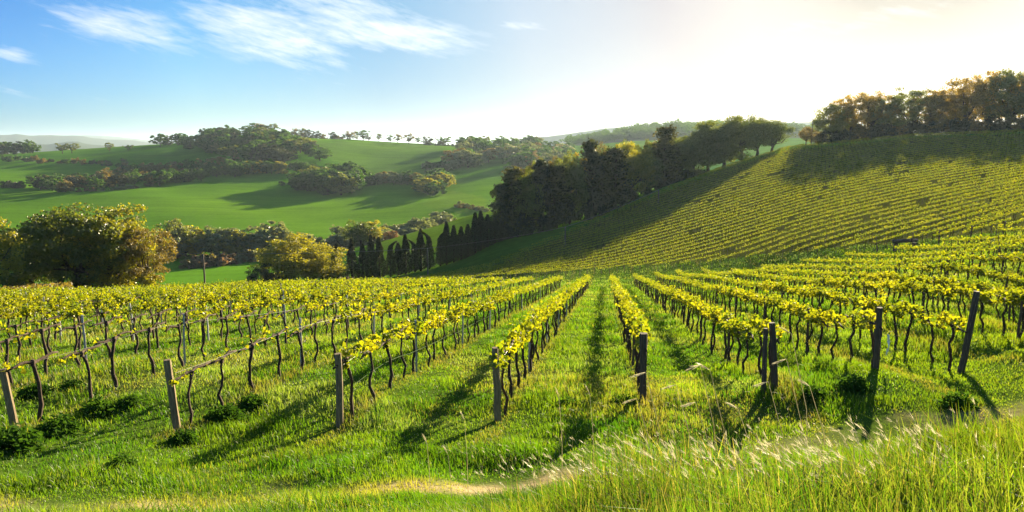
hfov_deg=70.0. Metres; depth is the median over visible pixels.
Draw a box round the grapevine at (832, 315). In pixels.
[824,309,845,358]
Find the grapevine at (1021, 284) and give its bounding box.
[1010,277,1023,309]
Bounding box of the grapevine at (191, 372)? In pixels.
[168,361,210,428]
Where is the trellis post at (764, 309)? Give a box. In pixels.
[763,296,765,318]
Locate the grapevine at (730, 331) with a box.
[722,315,737,362]
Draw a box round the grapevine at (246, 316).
[231,310,256,352]
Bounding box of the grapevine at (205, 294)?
[195,289,213,317]
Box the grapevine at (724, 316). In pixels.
[717,310,734,358]
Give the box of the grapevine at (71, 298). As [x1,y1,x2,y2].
[65,293,87,325]
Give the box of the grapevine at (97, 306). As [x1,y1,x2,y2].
[83,296,110,332]
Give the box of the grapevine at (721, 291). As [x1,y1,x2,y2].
[719,286,728,311]
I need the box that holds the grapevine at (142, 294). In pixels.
[134,287,151,311]
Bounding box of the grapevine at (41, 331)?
[18,323,60,375]
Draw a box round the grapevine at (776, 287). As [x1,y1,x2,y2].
[773,281,781,310]
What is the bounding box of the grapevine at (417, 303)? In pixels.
[411,294,425,320]
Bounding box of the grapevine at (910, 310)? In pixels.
[898,300,922,355]
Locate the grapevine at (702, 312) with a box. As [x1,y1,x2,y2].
[697,303,710,344]
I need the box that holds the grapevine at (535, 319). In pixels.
[519,309,544,371]
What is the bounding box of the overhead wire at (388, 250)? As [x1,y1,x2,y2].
[164,190,657,253]
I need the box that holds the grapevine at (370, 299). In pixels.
[365,292,378,320]
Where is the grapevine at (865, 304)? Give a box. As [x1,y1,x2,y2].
[856,295,880,338]
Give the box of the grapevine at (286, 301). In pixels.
[274,295,292,326]
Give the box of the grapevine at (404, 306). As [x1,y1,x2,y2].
[393,299,409,331]
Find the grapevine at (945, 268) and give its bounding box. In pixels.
[937,261,950,289]
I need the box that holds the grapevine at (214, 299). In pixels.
[207,288,228,323]
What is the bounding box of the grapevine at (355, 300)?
[345,296,360,325]
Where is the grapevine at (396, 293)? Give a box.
[388,287,400,314]
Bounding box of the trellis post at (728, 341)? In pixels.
[727,318,729,363]
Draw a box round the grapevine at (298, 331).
[284,319,308,371]
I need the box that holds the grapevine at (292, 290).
[280,286,295,314]
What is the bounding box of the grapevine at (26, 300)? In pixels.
[4,296,31,327]
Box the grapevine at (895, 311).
[881,298,906,348]
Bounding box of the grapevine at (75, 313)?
[60,307,91,350]
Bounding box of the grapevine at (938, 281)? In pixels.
[930,275,948,305]
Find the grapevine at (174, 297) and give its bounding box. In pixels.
[164,292,188,323]
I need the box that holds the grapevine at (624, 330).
[615,301,632,343]
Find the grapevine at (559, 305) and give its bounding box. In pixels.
[558,293,567,326]
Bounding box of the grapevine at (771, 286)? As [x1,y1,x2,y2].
[768,281,779,309]
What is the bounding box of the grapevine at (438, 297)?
[432,293,443,313]
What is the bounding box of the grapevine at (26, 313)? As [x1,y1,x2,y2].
[10,303,43,345]
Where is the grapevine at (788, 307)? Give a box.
[783,299,797,341]
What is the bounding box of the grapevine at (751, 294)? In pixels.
[745,289,758,314]
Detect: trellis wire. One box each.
[45,285,453,358]
[176,295,453,372]
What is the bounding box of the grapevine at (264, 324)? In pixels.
[256,310,275,347]
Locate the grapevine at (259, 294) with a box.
[253,288,266,316]
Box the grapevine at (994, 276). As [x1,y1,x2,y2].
[985,269,1004,298]
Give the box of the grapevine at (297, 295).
[289,288,305,323]
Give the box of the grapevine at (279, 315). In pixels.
[272,310,288,343]
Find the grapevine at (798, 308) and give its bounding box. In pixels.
[790,299,813,347]
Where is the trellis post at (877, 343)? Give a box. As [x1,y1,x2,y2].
[872,307,882,369]
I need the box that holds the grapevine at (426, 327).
[417,309,436,367]
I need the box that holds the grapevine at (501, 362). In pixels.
[484,340,514,415]
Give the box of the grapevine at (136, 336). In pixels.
[116,313,147,353]
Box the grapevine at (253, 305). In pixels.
[241,296,263,332]
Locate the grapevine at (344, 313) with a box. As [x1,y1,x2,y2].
[334,307,352,346]
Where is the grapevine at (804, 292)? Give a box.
[799,286,810,304]
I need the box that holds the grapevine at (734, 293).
[731,286,743,317]
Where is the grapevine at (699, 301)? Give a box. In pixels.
[691,300,706,340]
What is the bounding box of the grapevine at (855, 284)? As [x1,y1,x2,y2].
[849,278,862,308]
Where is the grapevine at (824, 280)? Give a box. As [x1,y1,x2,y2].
[819,275,831,302]
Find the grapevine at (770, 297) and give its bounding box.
[765,292,783,321]
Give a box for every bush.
[0,181,8,187]
[0,274,30,288]
[2,155,14,161]
[5,182,19,187]
[12,182,23,187]
[13,155,22,159]
[17,180,26,187]
[21,157,33,161]
[35,158,47,162]
[53,278,90,292]
[60,158,70,163]
[71,157,80,163]
[86,277,134,292]
[101,160,112,165]
[134,271,164,286]
[178,258,200,268]
[187,259,206,268]
[190,255,205,265]
[199,253,218,265]
[204,253,234,266]
[204,258,220,267]
[226,253,237,264]
[233,255,249,263]
[241,249,255,261]
[249,250,259,261]
[382,230,397,239]
[474,206,485,210]
[535,215,556,232]
[574,204,593,221]
[626,189,639,200]
[637,185,652,194]
[646,176,672,189]
[675,169,694,179]
[691,169,707,175]
[808,131,828,144]
[818,127,843,143]
[830,129,858,141]
[847,124,870,140]
[870,120,898,138]
[889,124,915,136]
[901,121,926,135]
[913,120,940,135]
[928,117,952,134]
[937,118,969,134]
[956,117,982,130]
[968,119,993,133]
[982,114,1009,132]
[993,114,1023,131]
[1011,116,1023,130]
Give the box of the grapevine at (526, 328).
[507,317,533,379]
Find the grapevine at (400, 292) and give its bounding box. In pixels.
[394,285,405,302]
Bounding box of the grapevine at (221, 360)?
[202,341,237,406]
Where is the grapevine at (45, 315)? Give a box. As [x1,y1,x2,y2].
[37,301,69,340]
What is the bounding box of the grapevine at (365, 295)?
[354,289,371,323]
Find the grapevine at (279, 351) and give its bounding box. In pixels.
[257,327,288,377]
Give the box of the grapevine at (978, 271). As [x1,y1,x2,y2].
[970,264,991,290]
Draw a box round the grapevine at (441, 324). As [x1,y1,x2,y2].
[427,309,450,355]
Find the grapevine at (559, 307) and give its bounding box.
[549,295,562,334]
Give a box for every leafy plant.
[0,421,49,456]
[13,379,55,400]
[33,412,90,439]
[56,378,86,393]
[74,395,119,420]
[99,452,140,473]
[113,392,147,412]
[164,428,202,446]
[202,402,251,426]
[236,392,267,411]
[554,396,580,408]
[608,393,640,409]
[796,382,832,403]
[832,373,872,396]
[936,390,981,411]
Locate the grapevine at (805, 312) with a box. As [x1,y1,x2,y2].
[800,305,817,352]
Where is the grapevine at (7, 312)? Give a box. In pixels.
[0,305,15,351]
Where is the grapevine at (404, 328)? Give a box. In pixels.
[383,314,414,379]
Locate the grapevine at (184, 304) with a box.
[173,295,196,331]
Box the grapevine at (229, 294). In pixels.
[222,290,234,313]
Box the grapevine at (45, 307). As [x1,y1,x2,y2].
[20,302,48,334]
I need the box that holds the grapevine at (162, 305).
[155,293,182,332]
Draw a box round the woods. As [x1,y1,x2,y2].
[564,118,820,144]
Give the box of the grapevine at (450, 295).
[443,289,454,317]
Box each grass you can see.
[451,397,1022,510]
[471,401,1023,511]
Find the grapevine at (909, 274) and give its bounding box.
[905,270,919,302]
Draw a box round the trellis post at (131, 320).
[129,303,134,340]
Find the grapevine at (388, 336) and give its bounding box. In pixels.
[378,318,403,388]
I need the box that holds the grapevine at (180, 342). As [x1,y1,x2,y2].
[158,316,191,366]
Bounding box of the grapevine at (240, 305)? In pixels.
[231,299,250,336]
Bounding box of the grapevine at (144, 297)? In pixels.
[128,295,155,329]
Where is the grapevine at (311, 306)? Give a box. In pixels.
[304,299,321,337]
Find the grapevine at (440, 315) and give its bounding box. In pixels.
[425,304,445,360]
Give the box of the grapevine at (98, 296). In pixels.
[83,292,108,326]
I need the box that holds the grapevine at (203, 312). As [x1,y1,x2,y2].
[188,303,214,342]
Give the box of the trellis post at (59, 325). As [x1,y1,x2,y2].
[57,305,61,339]
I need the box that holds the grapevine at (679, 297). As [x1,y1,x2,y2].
[676,287,690,322]
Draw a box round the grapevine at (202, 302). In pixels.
[194,294,213,307]
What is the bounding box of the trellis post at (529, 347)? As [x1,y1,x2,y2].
[528,319,531,370]
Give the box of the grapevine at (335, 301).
[326,291,341,330]
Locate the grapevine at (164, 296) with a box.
[155,291,172,316]
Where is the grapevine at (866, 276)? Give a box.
[859,270,872,295]
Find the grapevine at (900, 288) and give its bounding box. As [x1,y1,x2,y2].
[889,279,910,301]
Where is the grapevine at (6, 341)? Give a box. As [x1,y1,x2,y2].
[0,322,31,385]
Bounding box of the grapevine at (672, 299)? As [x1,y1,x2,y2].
[668,287,675,313]
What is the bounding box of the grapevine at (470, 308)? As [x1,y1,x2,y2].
[464,296,478,342]
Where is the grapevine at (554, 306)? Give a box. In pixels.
[545,298,561,332]
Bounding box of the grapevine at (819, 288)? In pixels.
[814,282,833,322]
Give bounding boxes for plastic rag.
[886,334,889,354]
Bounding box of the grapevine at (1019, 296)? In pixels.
[1005,286,1023,342]
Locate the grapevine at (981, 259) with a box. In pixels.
[973,254,987,278]
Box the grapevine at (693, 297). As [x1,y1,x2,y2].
[687,295,700,332]
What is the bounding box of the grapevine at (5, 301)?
[0,296,7,304]
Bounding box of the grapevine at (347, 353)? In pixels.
[330,330,367,416]
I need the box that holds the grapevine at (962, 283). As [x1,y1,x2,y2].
[954,277,975,312]
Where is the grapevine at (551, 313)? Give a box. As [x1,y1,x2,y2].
[540,299,557,337]
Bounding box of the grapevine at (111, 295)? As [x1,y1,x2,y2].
[107,291,120,311]
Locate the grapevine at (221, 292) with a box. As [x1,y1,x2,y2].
[211,291,223,316]
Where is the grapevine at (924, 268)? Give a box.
[914,261,932,273]
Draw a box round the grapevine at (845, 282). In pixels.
[839,275,852,308]
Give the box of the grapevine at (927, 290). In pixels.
[916,280,941,319]
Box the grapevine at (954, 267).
[948,261,964,290]
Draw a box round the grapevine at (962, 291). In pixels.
[945,277,975,327]
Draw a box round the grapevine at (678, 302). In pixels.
[673,289,680,317]
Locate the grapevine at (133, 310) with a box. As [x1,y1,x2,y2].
[110,302,140,340]
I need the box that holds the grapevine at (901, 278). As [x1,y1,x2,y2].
[894,273,907,298]
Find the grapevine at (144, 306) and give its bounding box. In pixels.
[133,296,160,338]
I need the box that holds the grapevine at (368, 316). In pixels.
[363,303,378,333]
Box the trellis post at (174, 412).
[163,359,180,431]
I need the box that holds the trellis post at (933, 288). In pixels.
[932,276,934,303]
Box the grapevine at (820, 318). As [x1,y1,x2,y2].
[804,307,831,355]
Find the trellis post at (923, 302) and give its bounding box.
[921,284,926,321]
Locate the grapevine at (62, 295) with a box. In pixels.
[52,291,73,299]
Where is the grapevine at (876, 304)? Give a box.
[867,294,888,337]
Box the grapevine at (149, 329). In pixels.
[126,319,164,374]
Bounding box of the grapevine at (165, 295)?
[147,289,170,319]
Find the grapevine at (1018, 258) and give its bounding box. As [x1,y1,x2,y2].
[1010,251,1023,276]
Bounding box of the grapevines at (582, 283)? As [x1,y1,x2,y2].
[0,128,1023,326]
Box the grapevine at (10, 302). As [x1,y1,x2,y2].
[0,296,16,323]
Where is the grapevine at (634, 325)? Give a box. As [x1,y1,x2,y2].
[631,320,649,385]
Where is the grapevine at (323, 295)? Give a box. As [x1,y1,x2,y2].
[316,290,331,317]
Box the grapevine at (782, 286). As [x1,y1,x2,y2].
[777,280,787,312]
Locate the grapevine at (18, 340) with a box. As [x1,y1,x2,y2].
[0,320,32,361]
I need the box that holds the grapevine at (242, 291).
[231,286,247,314]
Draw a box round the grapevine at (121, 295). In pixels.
[106,292,127,323]
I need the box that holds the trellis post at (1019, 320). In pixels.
[1016,293,1023,340]
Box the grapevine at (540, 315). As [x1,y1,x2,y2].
[525,309,542,359]
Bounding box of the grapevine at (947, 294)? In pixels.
[932,284,958,322]
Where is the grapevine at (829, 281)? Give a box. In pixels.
[825,274,837,304]
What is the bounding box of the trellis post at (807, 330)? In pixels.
[805,308,809,351]
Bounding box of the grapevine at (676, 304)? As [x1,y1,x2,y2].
[673,291,677,317]
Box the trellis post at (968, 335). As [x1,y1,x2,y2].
[957,291,979,373]
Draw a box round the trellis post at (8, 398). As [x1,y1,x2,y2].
[0,368,18,425]
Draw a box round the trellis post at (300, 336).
[299,318,301,364]
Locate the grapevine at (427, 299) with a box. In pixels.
[421,294,432,321]
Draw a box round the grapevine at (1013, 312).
[1001,285,1023,323]
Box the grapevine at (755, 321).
[748,313,765,377]
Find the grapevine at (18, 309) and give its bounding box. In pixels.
[0,298,23,337]
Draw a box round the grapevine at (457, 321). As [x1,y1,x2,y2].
[450,301,467,345]
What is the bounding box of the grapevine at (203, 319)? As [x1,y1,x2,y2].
[188,306,215,356]
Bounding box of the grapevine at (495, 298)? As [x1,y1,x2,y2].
[490,295,499,326]
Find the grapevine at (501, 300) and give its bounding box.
[498,291,506,321]
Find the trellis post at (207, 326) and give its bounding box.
[205,305,208,339]
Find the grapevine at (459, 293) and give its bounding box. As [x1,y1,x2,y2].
[456,287,463,302]
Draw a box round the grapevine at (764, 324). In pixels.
[759,318,785,380]
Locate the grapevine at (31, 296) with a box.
[13,290,36,305]
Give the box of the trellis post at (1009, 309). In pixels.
[1008,288,1011,322]
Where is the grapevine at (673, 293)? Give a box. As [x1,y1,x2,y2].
[666,287,676,314]
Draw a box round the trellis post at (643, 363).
[639,332,647,401]
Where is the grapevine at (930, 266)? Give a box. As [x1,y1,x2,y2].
[924,261,942,289]
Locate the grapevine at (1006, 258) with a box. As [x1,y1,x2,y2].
[998,252,1016,281]
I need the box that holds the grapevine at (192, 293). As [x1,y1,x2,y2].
[181,288,197,309]
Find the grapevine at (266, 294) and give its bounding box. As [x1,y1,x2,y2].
[262,289,276,317]
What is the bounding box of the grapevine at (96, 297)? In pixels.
[83,292,105,313]
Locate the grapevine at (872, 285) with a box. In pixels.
[865,281,885,312]
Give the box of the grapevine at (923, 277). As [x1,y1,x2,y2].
[914,273,930,304]
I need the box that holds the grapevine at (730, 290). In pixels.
[726,286,734,315]
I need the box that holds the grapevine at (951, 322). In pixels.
[936,310,967,371]
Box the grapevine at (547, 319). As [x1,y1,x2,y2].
[535,302,552,342]
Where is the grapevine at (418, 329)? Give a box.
[402,313,431,373]
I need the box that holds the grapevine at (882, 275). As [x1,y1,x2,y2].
[876,269,888,298]
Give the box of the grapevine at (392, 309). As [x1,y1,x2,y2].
[386,299,401,328]
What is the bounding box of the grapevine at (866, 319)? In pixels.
[856,300,882,367]
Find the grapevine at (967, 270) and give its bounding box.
[957,261,976,281]
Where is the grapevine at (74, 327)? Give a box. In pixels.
[52,317,91,367]
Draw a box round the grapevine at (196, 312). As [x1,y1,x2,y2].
[173,302,200,345]
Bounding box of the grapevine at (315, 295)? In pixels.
[309,288,322,317]
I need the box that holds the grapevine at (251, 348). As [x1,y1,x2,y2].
[237,327,267,391]
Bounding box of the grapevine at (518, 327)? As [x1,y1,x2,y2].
[506,324,528,387]
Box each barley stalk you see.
[421,434,430,492]
[443,446,451,496]
[460,411,467,482]
[554,386,562,475]
[586,386,593,466]
[623,398,650,450]
[633,372,659,445]
[662,385,690,449]
[680,402,709,452]
[687,365,715,456]
[698,363,725,459]
[727,402,750,446]
[754,381,783,455]
[773,359,802,451]
[778,325,807,449]
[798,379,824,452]
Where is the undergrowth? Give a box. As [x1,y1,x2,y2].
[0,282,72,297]
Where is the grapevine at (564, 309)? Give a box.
[557,291,566,321]
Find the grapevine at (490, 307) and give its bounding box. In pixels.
[484,297,495,329]
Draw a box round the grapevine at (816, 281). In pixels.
[812,277,821,302]
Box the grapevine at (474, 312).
[468,302,479,337]
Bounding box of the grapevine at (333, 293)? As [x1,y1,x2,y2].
[330,288,339,315]
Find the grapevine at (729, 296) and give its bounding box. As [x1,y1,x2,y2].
[723,285,730,305]
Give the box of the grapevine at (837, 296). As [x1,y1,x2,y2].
[830,286,852,329]
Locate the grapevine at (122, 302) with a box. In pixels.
[107,294,133,329]
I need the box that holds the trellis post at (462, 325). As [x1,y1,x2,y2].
[462,307,463,344]
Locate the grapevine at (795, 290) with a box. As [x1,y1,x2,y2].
[789,285,803,316]
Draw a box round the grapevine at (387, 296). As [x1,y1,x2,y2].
[381,290,394,317]
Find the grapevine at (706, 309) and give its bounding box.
[704,303,721,349]
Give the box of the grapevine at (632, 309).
[625,303,640,352]
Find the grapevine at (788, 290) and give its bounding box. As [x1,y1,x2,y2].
[783,285,795,314]
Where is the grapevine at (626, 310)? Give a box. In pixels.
[623,301,643,347]
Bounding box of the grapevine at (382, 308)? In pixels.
[367,301,394,338]
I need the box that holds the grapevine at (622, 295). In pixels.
[618,292,628,323]
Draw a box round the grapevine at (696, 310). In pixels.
[690,299,702,336]
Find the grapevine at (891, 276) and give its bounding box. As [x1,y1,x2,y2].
[886,271,898,298]
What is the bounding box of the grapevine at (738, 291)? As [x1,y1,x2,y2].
[735,287,745,316]
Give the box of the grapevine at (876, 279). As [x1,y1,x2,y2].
[867,273,880,294]
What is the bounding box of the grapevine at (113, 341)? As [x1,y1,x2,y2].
[88,328,132,387]
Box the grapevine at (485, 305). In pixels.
[479,295,490,331]
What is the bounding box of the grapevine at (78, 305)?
[61,298,87,339]
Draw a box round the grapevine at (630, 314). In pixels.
[623,308,640,359]
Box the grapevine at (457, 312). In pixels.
[446,301,469,350]
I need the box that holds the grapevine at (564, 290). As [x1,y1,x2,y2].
[555,289,567,316]
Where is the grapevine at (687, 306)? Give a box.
[682,293,690,327]
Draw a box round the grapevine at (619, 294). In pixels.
[617,288,625,315]
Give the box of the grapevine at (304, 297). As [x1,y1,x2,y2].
[297,290,309,321]
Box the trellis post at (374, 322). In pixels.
[373,307,374,333]
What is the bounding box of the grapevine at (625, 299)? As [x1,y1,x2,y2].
[620,293,631,334]
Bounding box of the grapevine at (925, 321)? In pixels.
[912,308,956,363]
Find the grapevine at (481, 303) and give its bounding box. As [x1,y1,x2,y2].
[470,297,485,334]
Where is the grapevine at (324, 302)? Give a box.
[317,295,331,333]
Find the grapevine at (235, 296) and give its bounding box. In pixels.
[222,289,246,322]
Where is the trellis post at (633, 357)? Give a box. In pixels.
[632,317,634,365]
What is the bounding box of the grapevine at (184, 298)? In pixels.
[179,293,197,319]
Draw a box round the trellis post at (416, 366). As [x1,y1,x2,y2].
[414,320,417,371]
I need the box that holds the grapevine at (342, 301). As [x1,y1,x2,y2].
[339,291,355,326]
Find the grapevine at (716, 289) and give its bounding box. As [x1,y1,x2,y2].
[713,282,722,305]
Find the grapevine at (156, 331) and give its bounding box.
[146,305,174,347]
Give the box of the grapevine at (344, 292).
[336,288,347,309]
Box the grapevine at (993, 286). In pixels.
[986,282,1007,319]
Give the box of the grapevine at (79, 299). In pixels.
[73,292,87,318]
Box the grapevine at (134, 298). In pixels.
[126,291,140,316]
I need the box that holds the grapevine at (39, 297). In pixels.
[34,289,55,317]
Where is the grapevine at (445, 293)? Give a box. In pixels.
[436,290,450,308]
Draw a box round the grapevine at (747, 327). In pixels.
[739,312,757,373]
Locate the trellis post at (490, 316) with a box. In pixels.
[489,297,490,328]
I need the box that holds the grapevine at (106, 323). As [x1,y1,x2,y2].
[90,308,125,359]
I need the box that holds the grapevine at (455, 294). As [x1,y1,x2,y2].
[451,288,462,304]
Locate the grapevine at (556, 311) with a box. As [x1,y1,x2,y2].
[547,296,560,330]
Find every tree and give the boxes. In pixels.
[0,141,17,153]
[0,144,7,154]
[0,202,151,286]
[0,217,26,281]
[0,225,71,284]
[4,142,18,153]
[12,141,24,153]
[16,139,32,152]
[21,140,41,152]
[25,174,47,183]
[28,177,45,189]
[36,224,84,283]
[38,175,63,190]
[46,181,68,191]
[50,173,66,186]
[52,202,169,283]
[55,143,68,153]
[56,179,72,191]
[62,143,80,152]
[63,176,82,186]
[66,172,89,177]
[71,175,88,187]
[83,177,106,189]
[95,167,111,176]
[102,171,118,187]
[104,142,113,151]
[107,173,128,185]
[116,227,177,282]
[122,164,141,171]
[124,168,142,183]
[138,163,149,172]
[139,173,156,185]
[142,163,162,172]
[144,170,172,185]
[148,133,168,145]
[153,162,168,170]
[153,218,201,257]
[154,230,187,259]
[159,161,179,171]
[161,222,204,255]
[165,170,183,182]
[168,133,184,144]
[171,161,183,170]
[175,169,195,181]
[175,225,206,255]
[177,158,194,170]
[180,137,195,148]
[183,169,194,181]
[184,164,205,175]
[184,226,206,254]
[191,132,203,146]
[193,225,224,255]
[195,134,215,143]
[196,137,211,149]
[199,137,218,152]
[204,130,224,135]
[204,227,247,253]
[205,228,248,253]
[213,133,232,144]
[216,230,252,254]
[218,137,236,147]
[218,145,240,156]
[219,142,234,152]
[220,125,240,134]
[220,159,237,173]
[223,132,240,143]
[224,161,244,176]
[230,161,251,175]
[231,156,243,163]
[235,141,259,154]
[236,142,263,160]
[236,234,262,251]
[237,126,257,136]
[241,132,266,141]
[243,161,257,173]
[245,161,259,173]
[245,220,288,249]
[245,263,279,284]
[246,231,326,281]
[247,123,261,127]
[247,143,269,161]
[248,132,274,141]
[250,127,270,132]
[253,160,267,172]
[254,140,267,145]
[256,133,269,140]
[258,144,289,160]
[259,161,275,172]
[264,162,279,173]
[265,130,282,140]
[267,140,296,150]
[269,123,280,130]
[269,149,297,162]
[272,161,286,173]
[274,136,293,142]
[275,129,288,138]
[275,161,291,173]
[277,132,299,141]
[278,172,303,189]
[278,230,303,244]
[285,140,301,152]
[287,137,316,152]
[287,141,299,151]
[288,160,303,171]
[290,172,317,190]
[296,242,348,284]
[297,166,319,172]
[298,162,314,169]
[298,171,327,190]
[299,233,323,245]
[301,142,318,153]
[302,143,318,154]
[302,170,317,182]
[304,129,313,134]
[307,147,333,160]
[310,169,328,174]
[311,176,337,194]
[316,168,337,188]
[322,172,357,194]
[323,224,341,239]
[323,231,356,247]
[326,163,342,170]
[328,233,343,248]
[330,243,345,279]
[336,163,370,174]
[336,171,366,192]
[339,219,377,245]
[341,162,360,171]
[345,131,356,138]
[345,167,362,174]
[345,238,360,278]
[355,130,369,140]
[356,243,370,277]
[360,220,387,240]
[364,173,375,185]
[364,174,377,184]
[364,234,380,277]
[368,230,399,241]
[373,173,386,184]
[373,237,386,277]
[375,171,387,182]
[378,223,401,228]
[384,172,399,184]
[385,241,396,276]
[392,134,402,142]
[392,242,406,275]
[394,171,405,184]
[396,222,422,233]
[398,228,418,235]
[399,174,409,184]
[399,234,412,274]
[402,170,413,184]
[403,133,414,143]
[407,217,432,228]
[407,239,421,272]
[409,172,422,184]
[410,174,433,187]
[411,178,439,194]
[412,177,434,192]
[413,228,428,270]
[421,161,434,171]
[422,136,436,141]
[422,217,438,226]
[423,171,455,182]
[423,179,447,195]
[423,232,435,268]
[425,168,448,173]
[427,172,452,180]
[427,175,446,183]
[429,211,452,220]
[429,215,443,224]
[434,215,450,223]
[435,174,456,186]
[435,231,447,265]
[436,160,449,169]
[439,136,450,144]
[439,213,457,220]
[439,221,455,264]
[440,148,465,161]
[442,160,456,169]
[447,225,461,261]
[451,149,482,167]
[454,138,474,147]
[455,136,479,145]
[455,226,467,259]
[456,142,477,152]
[460,224,474,256]
[465,137,491,149]
[466,153,484,166]
[469,212,482,252]
[474,139,492,149]
[474,210,489,249]
[475,150,490,160]
[476,141,495,152]
[479,214,495,245]
[481,148,498,162]
[486,183,513,236]
[486,216,501,243]
[488,139,511,146]
[490,178,517,220]
[491,135,508,146]
[492,143,521,161]
[495,165,536,231]
[506,137,526,144]
[508,172,546,225]
[510,152,536,168]
[511,144,531,151]
[516,163,532,204]
[519,145,540,158]
[520,150,543,166]
[521,141,542,150]
[523,135,538,140]
[524,157,548,182]
[526,159,562,226]
[529,136,543,142]
[530,139,549,149]
[537,145,552,157]
[539,163,576,224]
[540,149,572,165]
[544,156,564,204]
[547,141,558,149]
[551,153,591,222]
[553,139,575,147]
[554,143,575,149]
[554,146,580,160]
[558,150,578,178]
[571,153,592,215]
[573,138,610,214]
[583,152,623,213]
[585,142,610,175]
[597,146,637,207]
[615,141,655,199]
[620,139,635,176]
[629,152,668,187]
[633,139,656,193]
[651,124,686,183]
[656,137,702,180]
[677,129,717,176]
[689,121,732,171]
[696,114,758,167]
[716,114,768,161]
[742,117,784,155]
[765,120,795,150]
[799,126,817,144]
[810,104,855,137]
[829,92,881,130]
[844,90,901,129]
[867,93,919,128]
[881,87,939,135]
[906,90,952,134]
[924,89,971,121]
[938,76,991,133]
[956,70,1016,120]
[979,68,1023,126]
[1001,73,1023,117]
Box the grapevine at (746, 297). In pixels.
[737,289,751,319]
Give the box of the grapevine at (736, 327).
[722,316,746,367]
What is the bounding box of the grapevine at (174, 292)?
[168,287,186,314]
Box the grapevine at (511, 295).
[506,288,517,314]
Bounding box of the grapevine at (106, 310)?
[90,297,121,332]
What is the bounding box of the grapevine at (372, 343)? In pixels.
[358,332,385,400]
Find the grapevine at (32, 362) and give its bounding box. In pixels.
[0,351,57,421]
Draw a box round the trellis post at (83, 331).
[81,315,86,358]
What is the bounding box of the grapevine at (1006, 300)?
[989,286,1023,336]
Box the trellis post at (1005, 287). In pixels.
[1003,276,1008,306]
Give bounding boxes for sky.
[0,0,1023,144]
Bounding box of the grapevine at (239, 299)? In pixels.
[234,293,251,319]
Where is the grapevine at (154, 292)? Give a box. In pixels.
[136,289,156,318]
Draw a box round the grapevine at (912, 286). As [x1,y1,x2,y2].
[902,277,922,313]
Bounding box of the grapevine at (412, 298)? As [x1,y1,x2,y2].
[402,291,416,330]
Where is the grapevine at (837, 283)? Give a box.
[832,277,844,305]
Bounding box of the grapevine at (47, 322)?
[24,307,66,355]
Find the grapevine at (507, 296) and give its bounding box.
[502,288,514,319]
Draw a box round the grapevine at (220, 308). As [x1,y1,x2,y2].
[209,301,229,338]
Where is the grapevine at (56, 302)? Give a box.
[47,296,67,329]
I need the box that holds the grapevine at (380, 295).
[373,286,386,318]
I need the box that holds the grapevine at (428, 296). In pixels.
[420,291,435,314]
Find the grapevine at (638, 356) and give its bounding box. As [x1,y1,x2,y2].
[629,320,646,370]
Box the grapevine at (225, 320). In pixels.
[214,304,242,355]
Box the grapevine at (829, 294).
[822,289,842,325]
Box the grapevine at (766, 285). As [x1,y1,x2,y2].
[761,279,771,295]
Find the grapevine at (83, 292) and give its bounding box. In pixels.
[66,290,87,301]
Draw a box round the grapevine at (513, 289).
[503,287,515,313]
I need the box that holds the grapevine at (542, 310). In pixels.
[530,304,551,352]
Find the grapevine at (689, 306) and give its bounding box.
[681,295,695,329]
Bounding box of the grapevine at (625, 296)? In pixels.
[621,291,636,302]
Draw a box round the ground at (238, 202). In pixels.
[0,122,1023,511]
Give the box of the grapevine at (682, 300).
[675,291,686,324]
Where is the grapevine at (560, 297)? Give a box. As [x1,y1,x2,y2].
[556,294,567,320]
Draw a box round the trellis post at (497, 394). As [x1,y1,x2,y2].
[492,347,501,421]
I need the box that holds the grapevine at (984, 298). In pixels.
[968,286,1002,333]
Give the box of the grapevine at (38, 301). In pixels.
[29,293,53,327]
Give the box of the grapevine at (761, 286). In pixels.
[757,282,765,297]
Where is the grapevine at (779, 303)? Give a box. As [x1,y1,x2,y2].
[769,295,787,336]
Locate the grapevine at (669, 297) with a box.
[666,285,674,311]
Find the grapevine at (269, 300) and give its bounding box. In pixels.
[253,294,274,329]
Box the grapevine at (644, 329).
[633,316,654,396]
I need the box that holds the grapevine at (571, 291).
[568,288,572,313]
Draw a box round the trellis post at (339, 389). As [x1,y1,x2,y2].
[334,353,342,427]
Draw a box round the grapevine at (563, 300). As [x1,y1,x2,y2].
[554,291,566,323]
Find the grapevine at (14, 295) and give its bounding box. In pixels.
[6,292,21,319]
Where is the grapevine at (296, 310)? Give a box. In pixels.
[288,300,304,334]
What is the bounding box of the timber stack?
[892,238,917,251]
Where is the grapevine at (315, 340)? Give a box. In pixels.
[303,312,325,361]
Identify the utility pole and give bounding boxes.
[202,254,205,283]
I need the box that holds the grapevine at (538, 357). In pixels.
[522,311,544,360]
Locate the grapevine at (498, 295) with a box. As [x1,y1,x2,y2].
[491,290,505,321]
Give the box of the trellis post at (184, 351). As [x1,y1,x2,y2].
[183,314,185,365]
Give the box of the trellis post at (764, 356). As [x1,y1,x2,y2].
[761,328,767,391]
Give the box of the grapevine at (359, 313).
[351,301,368,340]
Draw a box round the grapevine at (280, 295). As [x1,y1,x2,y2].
[268,290,286,313]
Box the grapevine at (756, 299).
[752,293,763,314]
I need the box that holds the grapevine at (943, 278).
[940,273,956,310]
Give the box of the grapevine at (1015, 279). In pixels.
[1001,272,1023,305]
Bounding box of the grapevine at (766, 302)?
[758,290,772,319]
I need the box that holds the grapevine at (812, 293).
[803,284,818,306]
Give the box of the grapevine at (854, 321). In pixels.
[845,308,868,362]
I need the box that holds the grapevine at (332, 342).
[323,306,342,355]
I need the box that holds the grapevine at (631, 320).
[623,313,644,354]
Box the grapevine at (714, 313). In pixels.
[702,304,723,354]
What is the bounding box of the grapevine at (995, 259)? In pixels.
[986,254,1001,280]

